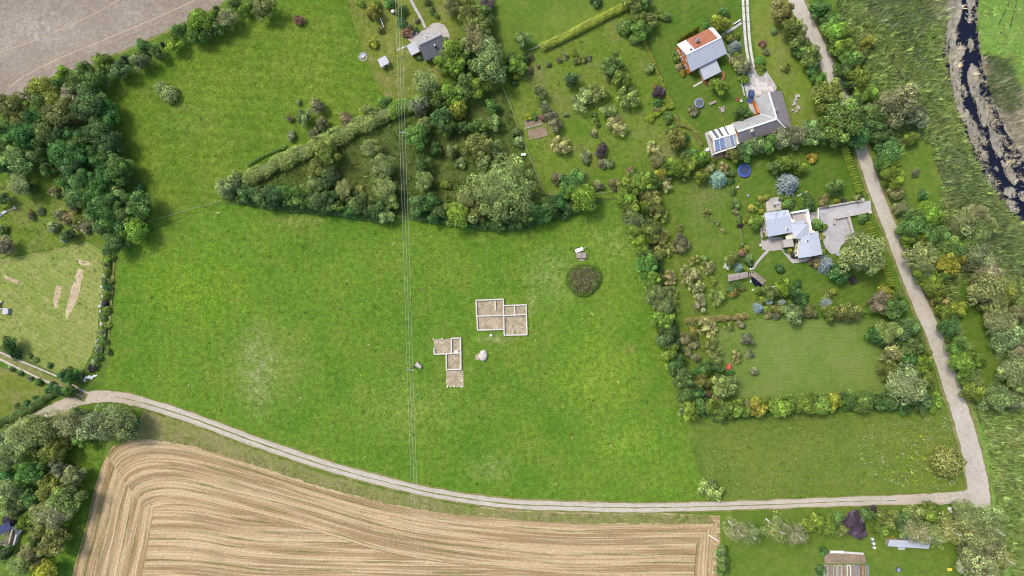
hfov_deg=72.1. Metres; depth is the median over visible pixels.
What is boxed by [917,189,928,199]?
shrub
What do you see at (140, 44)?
shrub
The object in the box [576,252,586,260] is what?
pallet stack
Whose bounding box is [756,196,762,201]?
shrub
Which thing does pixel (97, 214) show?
broadleaf tree
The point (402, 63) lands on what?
cottage yard
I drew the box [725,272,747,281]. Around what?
pergola
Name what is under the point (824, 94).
broadleaf tree
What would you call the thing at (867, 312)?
hedge
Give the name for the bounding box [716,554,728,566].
hedgerow tree
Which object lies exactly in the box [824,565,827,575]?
raised bed
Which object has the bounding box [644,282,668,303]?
hedgerow tree
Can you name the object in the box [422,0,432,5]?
shrub
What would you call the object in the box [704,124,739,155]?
greenhouse
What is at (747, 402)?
hedgerow tree
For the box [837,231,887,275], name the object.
willow tree
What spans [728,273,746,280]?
pergola floor
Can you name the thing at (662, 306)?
hedgerow tree
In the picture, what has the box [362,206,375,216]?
broadleaf tree
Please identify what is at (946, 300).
fruit tree
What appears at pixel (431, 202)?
broadleaf tree
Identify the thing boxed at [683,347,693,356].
shrub
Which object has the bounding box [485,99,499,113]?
broadleaf tree
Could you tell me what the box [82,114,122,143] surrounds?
broadleaf tree
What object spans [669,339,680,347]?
hedgerow tree
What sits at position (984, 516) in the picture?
willow tree
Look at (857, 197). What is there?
shrub
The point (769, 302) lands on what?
shrub
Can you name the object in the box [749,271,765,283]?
footbridge
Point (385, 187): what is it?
willow tree
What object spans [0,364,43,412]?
plot grass
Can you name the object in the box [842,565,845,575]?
raised bed
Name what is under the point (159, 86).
broadleaf tree
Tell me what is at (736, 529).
birch tree
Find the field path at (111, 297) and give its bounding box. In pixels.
[106,251,115,358]
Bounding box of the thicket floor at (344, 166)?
[229,85,614,223]
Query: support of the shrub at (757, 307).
on the villa garden at (826, 167)
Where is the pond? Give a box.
[751,276,763,286]
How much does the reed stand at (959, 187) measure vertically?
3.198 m
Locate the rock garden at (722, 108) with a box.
[719,106,724,112]
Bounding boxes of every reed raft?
[946,0,961,59]
[949,46,965,121]
[956,46,964,60]
[961,85,966,96]
[965,109,981,151]
[967,0,974,7]
[967,16,973,22]
[967,63,979,99]
[968,39,973,51]
[976,97,987,126]
[980,130,986,143]
[981,151,988,160]
[988,177,996,186]
[989,127,1002,157]
[1000,161,1016,184]
[1003,187,1014,197]
[1005,199,1018,212]
[1018,191,1023,199]
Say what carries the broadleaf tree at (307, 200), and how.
on the thicket floor at (344, 166)
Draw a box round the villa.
[762,209,821,257]
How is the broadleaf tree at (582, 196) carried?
on the ground at (100, 372)
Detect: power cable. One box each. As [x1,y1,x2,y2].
[395,1,413,564]
[398,6,416,571]
[401,12,419,575]
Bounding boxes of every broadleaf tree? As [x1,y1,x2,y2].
[0,91,30,122]
[0,118,12,146]
[0,140,18,154]
[0,145,39,174]
[0,155,17,176]
[0,192,11,203]
[0,235,15,255]
[0,465,15,482]
[0,495,25,518]
[0,542,15,563]
[1,336,19,355]
[7,120,34,150]
[8,105,32,127]
[8,505,24,519]
[12,476,29,489]
[13,457,48,483]
[14,512,33,530]
[19,488,40,508]
[21,108,42,130]
[21,437,44,457]
[23,87,35,100]
[25,76,58,101]
[27,534,41,548]
[29,555,46,568]
[29,558,57,575]
[30,471,52,486]
[30,521,52,535]
[31,94,49,110]
[31,117,59,142]
[31,134,48,155]
[31,525,72,556]
[34,474,63,500]
[37,97,76,130]
[37,158,57,177]
[38,433,66,461]
[39,454,58,466]
[42,86,61,106]
[45,483,88,512]
[47,138,77,167]
[47,460,69,478]
[50,384,65,396]
[51,125,77,139]
[51,522,69,536]
[54,174,73,189]
[55,156,85,179]
[56,369,66,382]
[58,141,88,167]
[59,84,76,106]
[60,227,77,242]
[60,384,77,398]
[61,435,77,449]
[61,465,87,489]
[63,366,79,384]
[64,187,86,208]
[65,134,87,148]
[65,168,97,189]
[68,82,117,120]
[68,118,86,126]
[70,434,94,447]
[71,407,84,416]
[72,124,86,141]
[78,199,103,221]
[79,186,88,199]
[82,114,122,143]
[82,182,108,202]
[82,210,95,228]
[86,145,105,165]
[87,158,105,168]
[91,190,122,214]
[92,131,122,159]
[92,219,113,237]
[94,163,120,188]
[95,147,119,167]
[96,99,120,123]
[96,206,122,232]
[102,233,132,255]
[105,153,135,186]
[106,177,125,187]
[110,186,127,204]
[110,216,127,235]
[114,204,136,221]
[119,216,148,243]
[120,190,157,218]
[121,192,132,207]
[128,417,142,436]
[153,81,168,95]
[159,85,179,103]
[226,169,243,190]
[237,182,254,202]
[251,185,267,208]
[264,185,283,207]
[277,182,296,206]
[290,184,311,208]
[296,108,310,127]
[304,188,317,209]
[306,156,328,178]
[307,189,332,214]
[308,126,319,138]
[310,97,325,114]
[313,140,341,164]
[316,116,328,130]
[319,163,340,188]
[323,189,338,203]
[332,199,343,210]
[338,111,353,125]
[343,201,356,216]
[345,191,373,215]
[361,104,376,116]
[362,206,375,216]
[366,3,381,19]
[369,174,382,186]
[370,199,386,220]
[378,96,392,107]
[378,207,394,223]
[383,192,398,208]
[403,123,428,150]
[408,95,429,117]
[409,194,426,216]
[415,153,431,175]
[420,191,440,211]
[425,92,432,103]
[427,141,442,155]
[427,214,440,224]
[430,87,446,105]
[430,101,453,127]
[430,203,448,218]
[433,55,449,70]
[437,121,456,138]
[439,36,469,63]
[441,57,464,79]
[441,81,460,105]
[441,202,468,227]
[446,142,457,157]
[449,99,467,119]
[452,72,478,101]
[454,121,467,133]
[455,0,470,9]
[457,0,481,24]
[460,132,493,161]
[461,50,472,66]
[463,11,492,39]
[466,55,478,74]
[468,117,487,135]
[468,201,487,222]
[469,43,507,83]
[471,34,496,53]
[471,77,489,98]
[477,4,494,23]
[480,0,495,11]
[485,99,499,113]
[486,114,499,131]
[490,139,503,161]
[490,219,505,231]
[501,209,520,230]
[505,52,517,64]
[506,54,527,74]
[514,30,531,48]
[516,206,534,228]
[528,200,550,224]
[538,100,551,112]
[540,197,559,221]
[543,111,558,120]
[548,118,562,132]
[548,189,568,210]
[559,167,589,193]
[561,199,573,214]
[563,72,580,87]
[564,183,596,212]
[580,149,590,164]
[594,142,606,158]
[601,49,623,73]
[611,65,632,85]
[621,0,642,13]
[630,19,651,41]
[640,0,652,9]
[640,11,657,28]
[651,85,665,98]
[667,130,686,150]
[671,232,691,253]
[694,168,710,183]
[696,373,711,387]
[698,359,711,374]
[708,14,730,31]
[709,78,729,94]
[710,361,724,373]
[711,373,739,398]
[724,251,738,265]
[726,149,741,162]
[728,55,746,73]
[732,104,751,120]
[735,141,753,162]
[739,59,752,74]
[739,333,753,344]
[746,137,763,155]
[749,215,764,229]
[758,133,776,155]
[763,284,779,300]
[766,159,780,174]
[774,278,790,297]
[778,154,798,170]
[780,303,804,324]
[785,125,808,150]
[787,285,804,299]
[792,294,806,308]
[793,162,809,174]
[801,117,824,145]
[802,197,815,210]
[802,303,817,317]
[810,77,845,113]
[812,117,829,140]
[816,95,864,142]
[818,194,829,206]
[819,130,850,147]
[820,304,836,321]
[821,101,839,116]
[825,179,845,194]
[825,264,848,283]
[833,306,846,320]
[840,302,865,321]
[845,126,870,150]
[859,115,875,135]
[863,326,885,345]
[866,290,890,313]
[875,319,903,343]
[875,361,896,380]
[877,284,895,297]
[883,291,906,319]
[889,316,922,341]
[891,338,904,348]
[893,223,902,235]
[896,211,926,237]
[896,353,919,371]
[898,232,920,248]
[898,335,926,355]
[900,241,938,277]
[911,229,927,246]
[911,320,920,335]
[912,265,937,285]
[915,349,934,372]
[917,200,945,224]
[918,274,942,296]
[920,370,935,389]
[923,222,949,245]
[927,445,967,478]
[929,233,962,260]
[929,282,947,301]
[932,268,949,280]
[934,253,966,276]
[934,303,955,320]
[936,315,962,338]
[943,335,970,356]
[945,351,975,376]
[950,301,967,316]
[955,241,966,259]
[956,371,974,385]
[957,382,986,400]
[959,239,977,254]
[963,219,991,246]
[971,350,986,366]
[973,257,1005,279]
[976,380,1018,412]
[1000,281,1019,305]
[1008,340,1023,358]
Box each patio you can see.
[760,226,821,262]
[766,197,781,211]
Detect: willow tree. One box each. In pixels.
[0,424,26,454]
[0,449,24,471]
[0,476,25,503]
[4,417,35,453]
[5,556,35,575]
[6,171,36,198]
[15,542,41,565]
[19,407,59,447]
[27,497,50,525]
[35,502,73,531]
[51,404,86,437]
[76,402,118,440]
[94,403,138,442]
[214,177,235,199]
[216,8,239,30]
[306,174,325,190]
[335,178,354,200]
[360,138,383,159]
[369,153,395,178]
[372,175,397,200]
[412,68,439,96]
[415,170,432,191]
[418,116,430,131]
[443,0,459,16]
[456,187,476,209]
[459,19,489,54]
[459,148,536,223]
[532,83,545,99]
[648,152,666,167]
[772,126,792,150]
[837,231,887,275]
[873,82,925,128]
[886,362,929,405]
[887,185,904,199]
[891,200,908,214]
[940,207,981,238]
[950,498,975,522]
[955,543,998,575]
[957,514,1002,549]
[961,241,994,270]
[964,204,990,221]
[966,270,1008,306]
[969,504,1009,537]
[976,297,1009,314]
[976,530,1007,560]
[982,217,999,235]
[983,307,1018,336]
[985,325,1023,353]
[990,559,1009,575]
[994,351,1023,386]
[1006,376,1023,393]
[1006,388,1023,413]
[1009,303,1023,323]
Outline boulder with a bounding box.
[479,350,486,360]
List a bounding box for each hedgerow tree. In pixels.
[50,76,66,91]
[55,65,70,79]
[64,67,84,91]
[75,61,94,73]
[76,70,106,93]
[90,52,114,69]
[94,67,110,88]
[107,58,131,80]
[127,50,151,71]
[146,42,164,60]
[164,36,183,52]
[170,22,188,39]
[186,8,214,34]
[186,28,206,43]
[199,29,212,38]
[207,18,223,36]
[209,5,219,20]
[214,22,228,34]
[225,0,241,11]
[238,3,252,15]
[251,0,277,22]
[614,187,636,205]
[617,171,635,194]
[620,199,639,216]
[621,210,645,225]
[626,224,646,240]
[629,171,652,195]
[630,167,644,179]
[630,233,652,253]
[633,254,657,279]
[636,247,649,257]
[637,183,653,200]
[638,269,660,293]
[639,201,650,213]
[639,219,662,240]
[640,188,662,211]
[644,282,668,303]
[646,248,662,263]
[647,170,661,190]
[649,293,672,314]
[650,310,675,328]
[654,169,668,180]
[656,328,675,347]
[658,324,675,333]
[660,161,672,176]
[661,343,678,361]
[662,157,685,176]
[667,353,685,371]
[668,367,692,388]
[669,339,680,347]
[676,383,698,402]
[677,402,685,417]
[679,156,697,176]
[680,399,698,421]
[691,151,710,167]
[692,383,706,397]
[692,397,711,414]
[698,399,719,414]
[713,544,726,557]
[715,399,733,421]
[715,563,728,575]
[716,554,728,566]
[730,397,751,417]
[742,398,751,408]
[749,397,767,417]
[761,397,775,412]
[768,394,794,417]
[771,0,783,12]
[772,3,794,25]
[781,16,807,39]
[786,393,801,411]
[788,29,806,50]
[790,45,804,57]
[792,391,813,414]
[799,523,811,533]
[800,44,821,66]
[802,510,825,533]
[804,38,812,47]
[806,61,819,74]
[808,0,831,19]
[810,71,826,85]
[811,391,831,415]
[814,513,838,537]
[817,10,839,30]
[821,16,848,42]
[826,43,837,52]
[826,392,842,412]
[829,38,855,60]
[830,510,844,528]
[832,59,853,80]
[835,523,849,537]
[838,27,853,39]
[838,50,865,70]
[839,388,858,409]
[840,77,854,89]
[842,510,863,527]
[844,65,870,91]
[847,90,862,105]
[848,522,867,539]
[853,47,867,59]
[853,84,879,104]
[854,387,879,413]
[858,102,880,120]
[859,506,876,521]
[861,34,876,48]
[867,394,886,410]
[869,110,892,131]
[869,128,894,148]
[870,521,889,539]
[873,149,896,170]
[874,136,902,163]
[876,507,899,530]
[879,160,906,188]
[880,391,896,410]
[894,398,911,415]
[896,510,912,527]
[897,521,916,538]
[903,395,917,404]
[903,505,927,521]
[904,131,919,144]
[905,106,930,128]
[910,391,932,414]
[919,500,940,522]
[923,514,943,530]
[927,391,942,412]
[955,541,966,554]
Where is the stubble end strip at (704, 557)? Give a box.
[694,521,715,575]
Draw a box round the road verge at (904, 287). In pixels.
[785,0,994,575]
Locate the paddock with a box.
[0,242,102,373]
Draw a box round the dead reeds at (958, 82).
[949,50,965,114]
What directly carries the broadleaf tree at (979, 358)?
on the marsh at (900, 217)
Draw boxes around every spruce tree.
[708,169,726,188]
[727,40,741,53]
[775,172,798,196]
[815,255,832,274]
[819,297,831,307]
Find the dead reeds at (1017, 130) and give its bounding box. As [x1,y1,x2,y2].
[981,55,1023,154]
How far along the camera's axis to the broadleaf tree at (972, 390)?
214.68 m
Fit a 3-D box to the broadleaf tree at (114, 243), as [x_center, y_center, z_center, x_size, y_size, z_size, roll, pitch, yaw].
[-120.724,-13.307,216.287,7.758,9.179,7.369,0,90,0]
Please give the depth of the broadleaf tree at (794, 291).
215.89 m
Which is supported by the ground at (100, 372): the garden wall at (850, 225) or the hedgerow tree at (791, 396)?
the hedgerow tree at (791, 396)
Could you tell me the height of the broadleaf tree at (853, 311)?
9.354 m
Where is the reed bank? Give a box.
[981,56,1023,155]
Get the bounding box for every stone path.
[721,22,741,35]
[727,53,744,95]
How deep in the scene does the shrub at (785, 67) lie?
218.72 m
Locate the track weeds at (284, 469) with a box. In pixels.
[151,428,710,523]
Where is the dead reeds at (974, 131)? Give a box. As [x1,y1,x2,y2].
[964,109,983,150]
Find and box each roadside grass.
[972,409,1023,575]
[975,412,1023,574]
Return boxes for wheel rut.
[0,351,92,395]
[0,358,82,396]
[140,399,947,506]
[140,403,947,510]
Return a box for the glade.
[0,175,93,257]
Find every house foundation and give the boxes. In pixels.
[433,337,463,386]
[475,299,527,335]
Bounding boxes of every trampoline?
[694,98,703,107]
[738,164,750,176]
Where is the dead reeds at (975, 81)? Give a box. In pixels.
[967,65,985,101]
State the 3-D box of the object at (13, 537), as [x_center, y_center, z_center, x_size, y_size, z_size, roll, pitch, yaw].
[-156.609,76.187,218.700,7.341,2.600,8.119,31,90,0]
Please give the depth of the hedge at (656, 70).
219.10 m
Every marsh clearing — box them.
[897,137,942,208]
[954,276,1007,390]
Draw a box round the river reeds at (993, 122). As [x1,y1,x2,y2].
[941,0,1023,223]
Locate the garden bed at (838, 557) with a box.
[824,550,865,563]
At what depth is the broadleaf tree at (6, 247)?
215.67 m
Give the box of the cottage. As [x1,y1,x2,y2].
[407,29,445,61]
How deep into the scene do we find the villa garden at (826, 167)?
219.94 m
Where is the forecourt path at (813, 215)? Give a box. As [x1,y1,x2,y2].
[809,212,816,221]
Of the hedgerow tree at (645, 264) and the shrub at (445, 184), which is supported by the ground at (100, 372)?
the hedgerow tree at (645, 264)
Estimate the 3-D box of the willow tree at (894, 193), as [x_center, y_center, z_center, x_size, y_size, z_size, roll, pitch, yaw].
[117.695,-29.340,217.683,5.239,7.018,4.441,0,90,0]
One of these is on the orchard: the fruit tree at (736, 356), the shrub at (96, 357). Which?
the fruit tree at (736, 356)
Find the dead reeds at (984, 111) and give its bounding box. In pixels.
[976,95,990,127]
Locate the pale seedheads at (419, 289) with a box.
[110,211,690,501]
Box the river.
[942,0,1023,222]
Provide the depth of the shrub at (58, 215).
218.12 m
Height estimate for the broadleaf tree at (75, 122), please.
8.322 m
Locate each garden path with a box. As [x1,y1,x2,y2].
[410,0,425,27]
[752,249,768,269]
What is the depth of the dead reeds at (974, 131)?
219.56 m
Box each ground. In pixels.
[0,0,1002,575]
[502,9,702,199]
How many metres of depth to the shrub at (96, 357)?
218.59 m
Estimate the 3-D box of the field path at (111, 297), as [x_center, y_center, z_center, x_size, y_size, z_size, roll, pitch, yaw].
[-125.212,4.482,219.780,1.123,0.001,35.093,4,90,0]
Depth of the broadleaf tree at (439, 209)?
214.10 m
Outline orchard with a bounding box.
[651,169,757,405]
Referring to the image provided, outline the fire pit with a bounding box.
[358,52,367,61]
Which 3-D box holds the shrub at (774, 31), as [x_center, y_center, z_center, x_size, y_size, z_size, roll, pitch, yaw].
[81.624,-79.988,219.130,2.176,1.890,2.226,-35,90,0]
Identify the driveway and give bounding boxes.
[819,201,870,253]
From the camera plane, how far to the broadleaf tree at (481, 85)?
214.67 m
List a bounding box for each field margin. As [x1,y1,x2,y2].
[0,242,85,264]
[91,1,225,65]
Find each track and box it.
[0,0,118,52]
[0,354,87,401]
[10,0,193,86]
[29,390,966,512]
[31,0,208,80]
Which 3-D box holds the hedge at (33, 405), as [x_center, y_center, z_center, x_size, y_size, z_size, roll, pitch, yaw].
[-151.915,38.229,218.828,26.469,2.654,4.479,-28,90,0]
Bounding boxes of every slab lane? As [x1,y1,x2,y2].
[742,0,749,61]
[746,0,754,66]
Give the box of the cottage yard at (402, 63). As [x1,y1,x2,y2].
[348,0,460,100]
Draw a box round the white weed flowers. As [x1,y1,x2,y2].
[855,417,955,487]
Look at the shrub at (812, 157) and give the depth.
218.37 m
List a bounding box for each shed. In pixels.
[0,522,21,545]
[378,56,389,68]
[885,537,929,549]
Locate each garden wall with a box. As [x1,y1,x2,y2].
[818,200,860,208]
[834,211,868,218]
[846,217,854,236]
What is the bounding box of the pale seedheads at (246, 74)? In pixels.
[122,4,364,200]
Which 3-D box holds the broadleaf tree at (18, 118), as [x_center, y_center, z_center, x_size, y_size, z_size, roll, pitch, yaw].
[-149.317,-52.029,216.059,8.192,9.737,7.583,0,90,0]
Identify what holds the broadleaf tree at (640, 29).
on the orchard ground at (636, 135)
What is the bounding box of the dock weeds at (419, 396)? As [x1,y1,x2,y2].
[117,211,681,484]
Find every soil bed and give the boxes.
[524,115,541,126]
[528,127,547,139]
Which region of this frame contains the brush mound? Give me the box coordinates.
[565,264,601,296]
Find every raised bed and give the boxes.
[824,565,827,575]
[828,565,831,575]
[833,565,836,575]
[837,565,841,575]
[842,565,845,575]
[847,565,850,575]
[851,565,854,575]
[856,565,859,575]
[860,565,864,575]
[865,565,868,575]
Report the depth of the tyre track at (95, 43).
219.99 m
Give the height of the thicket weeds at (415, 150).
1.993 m
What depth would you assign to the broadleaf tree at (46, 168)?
215.35 m
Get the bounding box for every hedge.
[0,392,56,427]
[214,104,394,199]
[237,197,391,223]
[247,145,286,166]
[387,91,429,119]
[411,204,594,231]
[539,3,628,51]
[637,196,691,398]
[642,41,672,103]
[645,102,674,123]
[674,114,703,145]
[684,312,748,323]
[695,403,917,419]
[859,309,882,314]
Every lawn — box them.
[492,0,623,54]
[639,0,755,132]
[710,318,886,397]
[717,505,997,575]
[751,0,822,127]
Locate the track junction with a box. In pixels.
[948,487,987,509]
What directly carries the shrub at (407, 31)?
on the cottage yard at (402, 63)
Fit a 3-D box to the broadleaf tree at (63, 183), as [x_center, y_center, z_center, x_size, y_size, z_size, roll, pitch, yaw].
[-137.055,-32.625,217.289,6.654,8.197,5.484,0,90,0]
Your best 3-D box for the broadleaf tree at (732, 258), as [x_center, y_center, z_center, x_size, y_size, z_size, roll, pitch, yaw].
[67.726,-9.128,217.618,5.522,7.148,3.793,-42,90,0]
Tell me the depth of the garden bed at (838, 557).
219.80 m
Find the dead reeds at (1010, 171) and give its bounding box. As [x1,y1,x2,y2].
[1002,160,1017,184]
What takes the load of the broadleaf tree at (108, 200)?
on the ground at (100, 372)
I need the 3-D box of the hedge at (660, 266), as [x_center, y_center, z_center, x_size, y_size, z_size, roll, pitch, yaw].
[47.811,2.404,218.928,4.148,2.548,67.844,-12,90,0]
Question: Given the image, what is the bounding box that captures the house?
[675,27,726,80]
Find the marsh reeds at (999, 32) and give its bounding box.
[978,0,1023,92]
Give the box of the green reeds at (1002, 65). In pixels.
[983,50,1022,112]
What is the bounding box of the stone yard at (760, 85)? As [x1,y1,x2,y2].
[744,62,776,113]
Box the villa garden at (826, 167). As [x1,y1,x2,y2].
[714,139,908,319]
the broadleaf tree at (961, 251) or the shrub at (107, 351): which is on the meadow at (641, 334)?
the shrub at (107, 351)
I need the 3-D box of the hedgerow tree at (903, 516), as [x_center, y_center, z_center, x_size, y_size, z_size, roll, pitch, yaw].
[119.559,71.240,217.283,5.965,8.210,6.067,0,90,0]
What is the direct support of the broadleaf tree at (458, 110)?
on the thicket floor at (344, 166)
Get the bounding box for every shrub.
[0,224,7,236]
[1,516,15,523]
[7,365,14,370]
[9,347,22,360]
[16,370,22,376]
[23,400,29,406]
[26,183,37,193]
[26,353,32,358]
[26,375,32,381]
[27,210,34,220]
[32,357,37,362]
[35,378,43,385]
[37,206,44,215]
[43,381,56,393]
[46,362,51,368]
[47,186,60,197]
[47,221,61,233]
[52,208,64,220]
[61,187,72,195]
[62,211,75,224]
[66,204,78,212]
[72,215,84,226]
[76,222,90,234]
[76,369,83,383]
[87,364,96,372]
[90,360,99,366]
[91,354,103,361]
[95,344,102,353]
[96,329,106,337]
[98,337,108,344]
[99,315,106,321]
[100,274,109,283]
[100,320,111,328]
[101,246,107,255]
[101,259,110,268]
[101,299,107,306]
[102,283,111,290]
[102,291,111,299]
[102,306,110,314]
[104,269,111,275]
[104,347,112,355]
[105,253,115,261]
[120,54,129,65]
[133,182,144,192]
[135,38,146,51]
[160,41,165,48]
[287,116,294,121]
[287,130,295,141]
[292,15,305,25]
[352,185,362,195]
[355,0,364,6]
[367,37,378,48]
[371,0,381,9]
[377,25,384,33]
[384,0,394,8]
[396,4,407,15]
[396,16,406,28]
[397,187,405,195]
[400,26,412,37]
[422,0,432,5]
[429,6,434,14]
[439,181,450,188]
[454,157,466,168]
[481,218,491,230]
[501,62,511,74]
[510,80,517,85]
[510,128,521,136]
[512,71,521,78]
[512,136,523,147]
[521,52,529,64]
[525,113,531,120]
[526,65,532,74]
[528,52,533,61]
[531,113,537,120]
[538,114,545,120]
[550,172,561,184]
[559,209,569,220]
[563,53,568,60]
[571,49,577,56]
[573,57,580,65]
[579,55,586,62]
[589,0,601,7]
[589,129,596,136]
[593,180,604,190]
[597,158,607,168]
[606,159,613,167]
[608,177,619,189]
[615,18,631,35]
[629,9,642,23]
[629,33,638,44]
[644,63,654,73]
[646,140,655,149]
[652,98,663,106]
[652,106,661,112]
[654,9,664,18]
[661,12,671,21]
[663,111,672,123]
[665,127,679,134]
[669,122,677,128]
[672,55,679,63]
[675,63,683,70]
[675,224,682,232]
[679,148,691,159]
[679,332,690,344]
[680,69,685,76]
[680,174,689,181]
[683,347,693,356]
[687,104,694,112]
[688,255,700,265]
[688,319,700,328]
[688,340,698,348]
[689,111,697,116]
[689,330,697,341]
[690,148,698,156]
[690,353,700,361]
[691,366,700,375]
[700,255,708,260]
[703,20,711,29]
[703,207,711,215]
[704,162,715,172]
[706,157,716,163]
[708,275,716,285]
[708,413,717,422]
[712,391,725,400]
[718,7,729,16]
[722,370,734,379]
[723,32,734,42]
[723,321,733,330]
[725,284,734,292]
[726,170,735,177]
[727,178,733,184]
[728,288,739,297]
[729,188,736,195]
[729,198,740,208]
[729,279,742,289]
[734,262,742,271]
[736,284,745,291]
[736,320,745,327]
[737,216,742,223]
[738,73,750,83]
[738,250,745,257]
[739,241,745,248]
[741,245,748,253]
[741,253,753,265]
[745,348,754,358]
[747,204,755,211]
[747,216,754,224]
[749,367,758,375]
[752,303,763,313]
[753,286,762,295]
[754,55,765,65]
[754,64,765,75]
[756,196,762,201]
[756,296,765,305]
[758,40,765,47]
[762,48,769,54]
[762,194,769,201]
[763,304,771,311]
[763,310,772,318]
[765,298,772,305]
[770,27,777,34]
[771,304,778,312]
[772,313,780,319]
[774,262,784,272]
[776,304,786,313]
[778,298,785,305]
[780,62,789,72]
[783,198,795,209]
[793,279,801,288]
[801,192,813,199]
[806,153,817,163]
[807,256,820,268]
[811,218,823,230]
[815,564,826,575]
[818,546,827,555]
[819,234,824,240]
[821,249,827,255]
[823,289,832,299]
[828,288,837,294]
[844,270,851,279]
[849,277,857,284]
[851,193,862,202]
[857,214,870,223]
[860,45,870,53]
[869,505,877,514]
[911,167,919,177]
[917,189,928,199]
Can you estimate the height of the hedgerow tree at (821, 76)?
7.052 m
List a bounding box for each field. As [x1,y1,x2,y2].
[0,0,224,97]
[105,0,384,237]
[143,504,720,575]
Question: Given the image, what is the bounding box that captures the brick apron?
[408,23,449,52]
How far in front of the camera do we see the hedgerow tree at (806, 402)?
213.35 m
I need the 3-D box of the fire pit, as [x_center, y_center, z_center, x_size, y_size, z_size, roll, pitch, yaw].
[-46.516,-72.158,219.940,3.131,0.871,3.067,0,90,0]
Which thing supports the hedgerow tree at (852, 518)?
on the allotment lawn at (766, 556)
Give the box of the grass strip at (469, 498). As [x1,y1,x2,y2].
[115,397,895,508]
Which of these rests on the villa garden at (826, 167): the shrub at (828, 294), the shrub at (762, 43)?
the shrub at (828, 294)
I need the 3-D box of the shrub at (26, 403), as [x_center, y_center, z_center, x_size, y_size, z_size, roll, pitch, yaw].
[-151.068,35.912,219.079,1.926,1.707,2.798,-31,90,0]
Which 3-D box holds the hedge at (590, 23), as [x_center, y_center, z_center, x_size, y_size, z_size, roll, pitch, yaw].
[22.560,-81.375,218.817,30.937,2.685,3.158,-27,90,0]
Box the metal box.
[2,308,9,313]
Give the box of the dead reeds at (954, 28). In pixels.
[946,0,966,66]
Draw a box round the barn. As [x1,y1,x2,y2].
[732,91,791,143]
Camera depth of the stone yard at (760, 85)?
219.69 m
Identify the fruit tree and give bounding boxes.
[551,135,570,153]
[570,86,591,112]
[588,82,609,102]
[599,103,616,117]
[602,70,612,80]
[605,114,627,136]
[615,85,639,107]
[646,143,660,154]
[649,207,667,222]
[649,228,669,251]
[658,177,671,192]
[660,269,676,284]
[661,243,674,257]
[663,286,677,300]
[670,300,679,314]
[679,264,701,284]
[688,277,704,293]
[692,293,705,313]
[696,318,717,337]
[696,477,724,501]
[700,260,714,273]
[700,336,717,353]
[707,348,724,363]
[709,289,727,306]
[719,161,729,174]
[732,349,740,363]
[877,339,902,362]
[930,296,949,305]
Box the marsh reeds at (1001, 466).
[836,0,1023,575]
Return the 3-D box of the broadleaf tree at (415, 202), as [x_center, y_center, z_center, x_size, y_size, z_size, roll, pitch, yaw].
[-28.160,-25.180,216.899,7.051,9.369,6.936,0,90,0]
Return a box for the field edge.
[129,410,714,524]
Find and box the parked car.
[746,90,753,102]
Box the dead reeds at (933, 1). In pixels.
[928,0,953,28]
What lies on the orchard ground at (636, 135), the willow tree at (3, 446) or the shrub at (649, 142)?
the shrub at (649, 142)
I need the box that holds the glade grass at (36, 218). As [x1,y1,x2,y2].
[0,176,90,255]
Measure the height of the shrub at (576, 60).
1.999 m
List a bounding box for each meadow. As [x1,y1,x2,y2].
[105,201,706,501]
[695,409,964,500]
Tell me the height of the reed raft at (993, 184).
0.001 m
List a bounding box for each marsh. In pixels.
[834,0,1023,410]
[977,0,1023,90]
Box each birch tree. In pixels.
[723,517,751,543]
[741,519,765,544]
[761,510,791,543]
[782,521,808,545]
[902,518,934,545]
[919,521,948,550]
[929,511,966,544]
[984,520,1006,539]
[992,547,1016,568]
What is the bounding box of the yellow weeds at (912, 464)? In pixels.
[883,434,945,489]
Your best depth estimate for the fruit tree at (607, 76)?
217.63 m
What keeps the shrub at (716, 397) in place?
on the orchard
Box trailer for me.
[575,247,586,252]
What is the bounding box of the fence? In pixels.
[502,87,542,189]
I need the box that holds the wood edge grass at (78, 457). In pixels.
[28,441,105,575]
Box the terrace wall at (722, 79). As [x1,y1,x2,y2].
[700,71,724,85]
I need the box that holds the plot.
[0,367,53,429]
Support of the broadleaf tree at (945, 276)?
on the marsh at (900, 217)
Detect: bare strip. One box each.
[4,275,18,283]
[53,285,61,307]
[66,269,83,318]
[76,258,90,265]
[714,147,737,159]
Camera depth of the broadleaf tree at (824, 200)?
217.88 m
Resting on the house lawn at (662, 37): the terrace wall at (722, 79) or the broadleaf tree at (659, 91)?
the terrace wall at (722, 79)
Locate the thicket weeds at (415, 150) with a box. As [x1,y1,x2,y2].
[227,89,602,221]
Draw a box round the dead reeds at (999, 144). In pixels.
[989,125,1004,157]
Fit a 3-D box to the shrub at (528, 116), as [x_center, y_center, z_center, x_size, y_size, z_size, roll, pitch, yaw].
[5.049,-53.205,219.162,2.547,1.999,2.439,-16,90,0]
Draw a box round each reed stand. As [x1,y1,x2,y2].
[865,0,935,42]
[891,42,947,123]
[933,145,1023,279]
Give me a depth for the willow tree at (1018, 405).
214.43 m
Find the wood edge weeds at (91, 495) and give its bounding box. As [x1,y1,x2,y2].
[30,441,105,575]
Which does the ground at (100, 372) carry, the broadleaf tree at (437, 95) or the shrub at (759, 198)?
the broadleaf tree at (437, 95)
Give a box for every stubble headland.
[72,446,153,575]
[107,439,716,574]

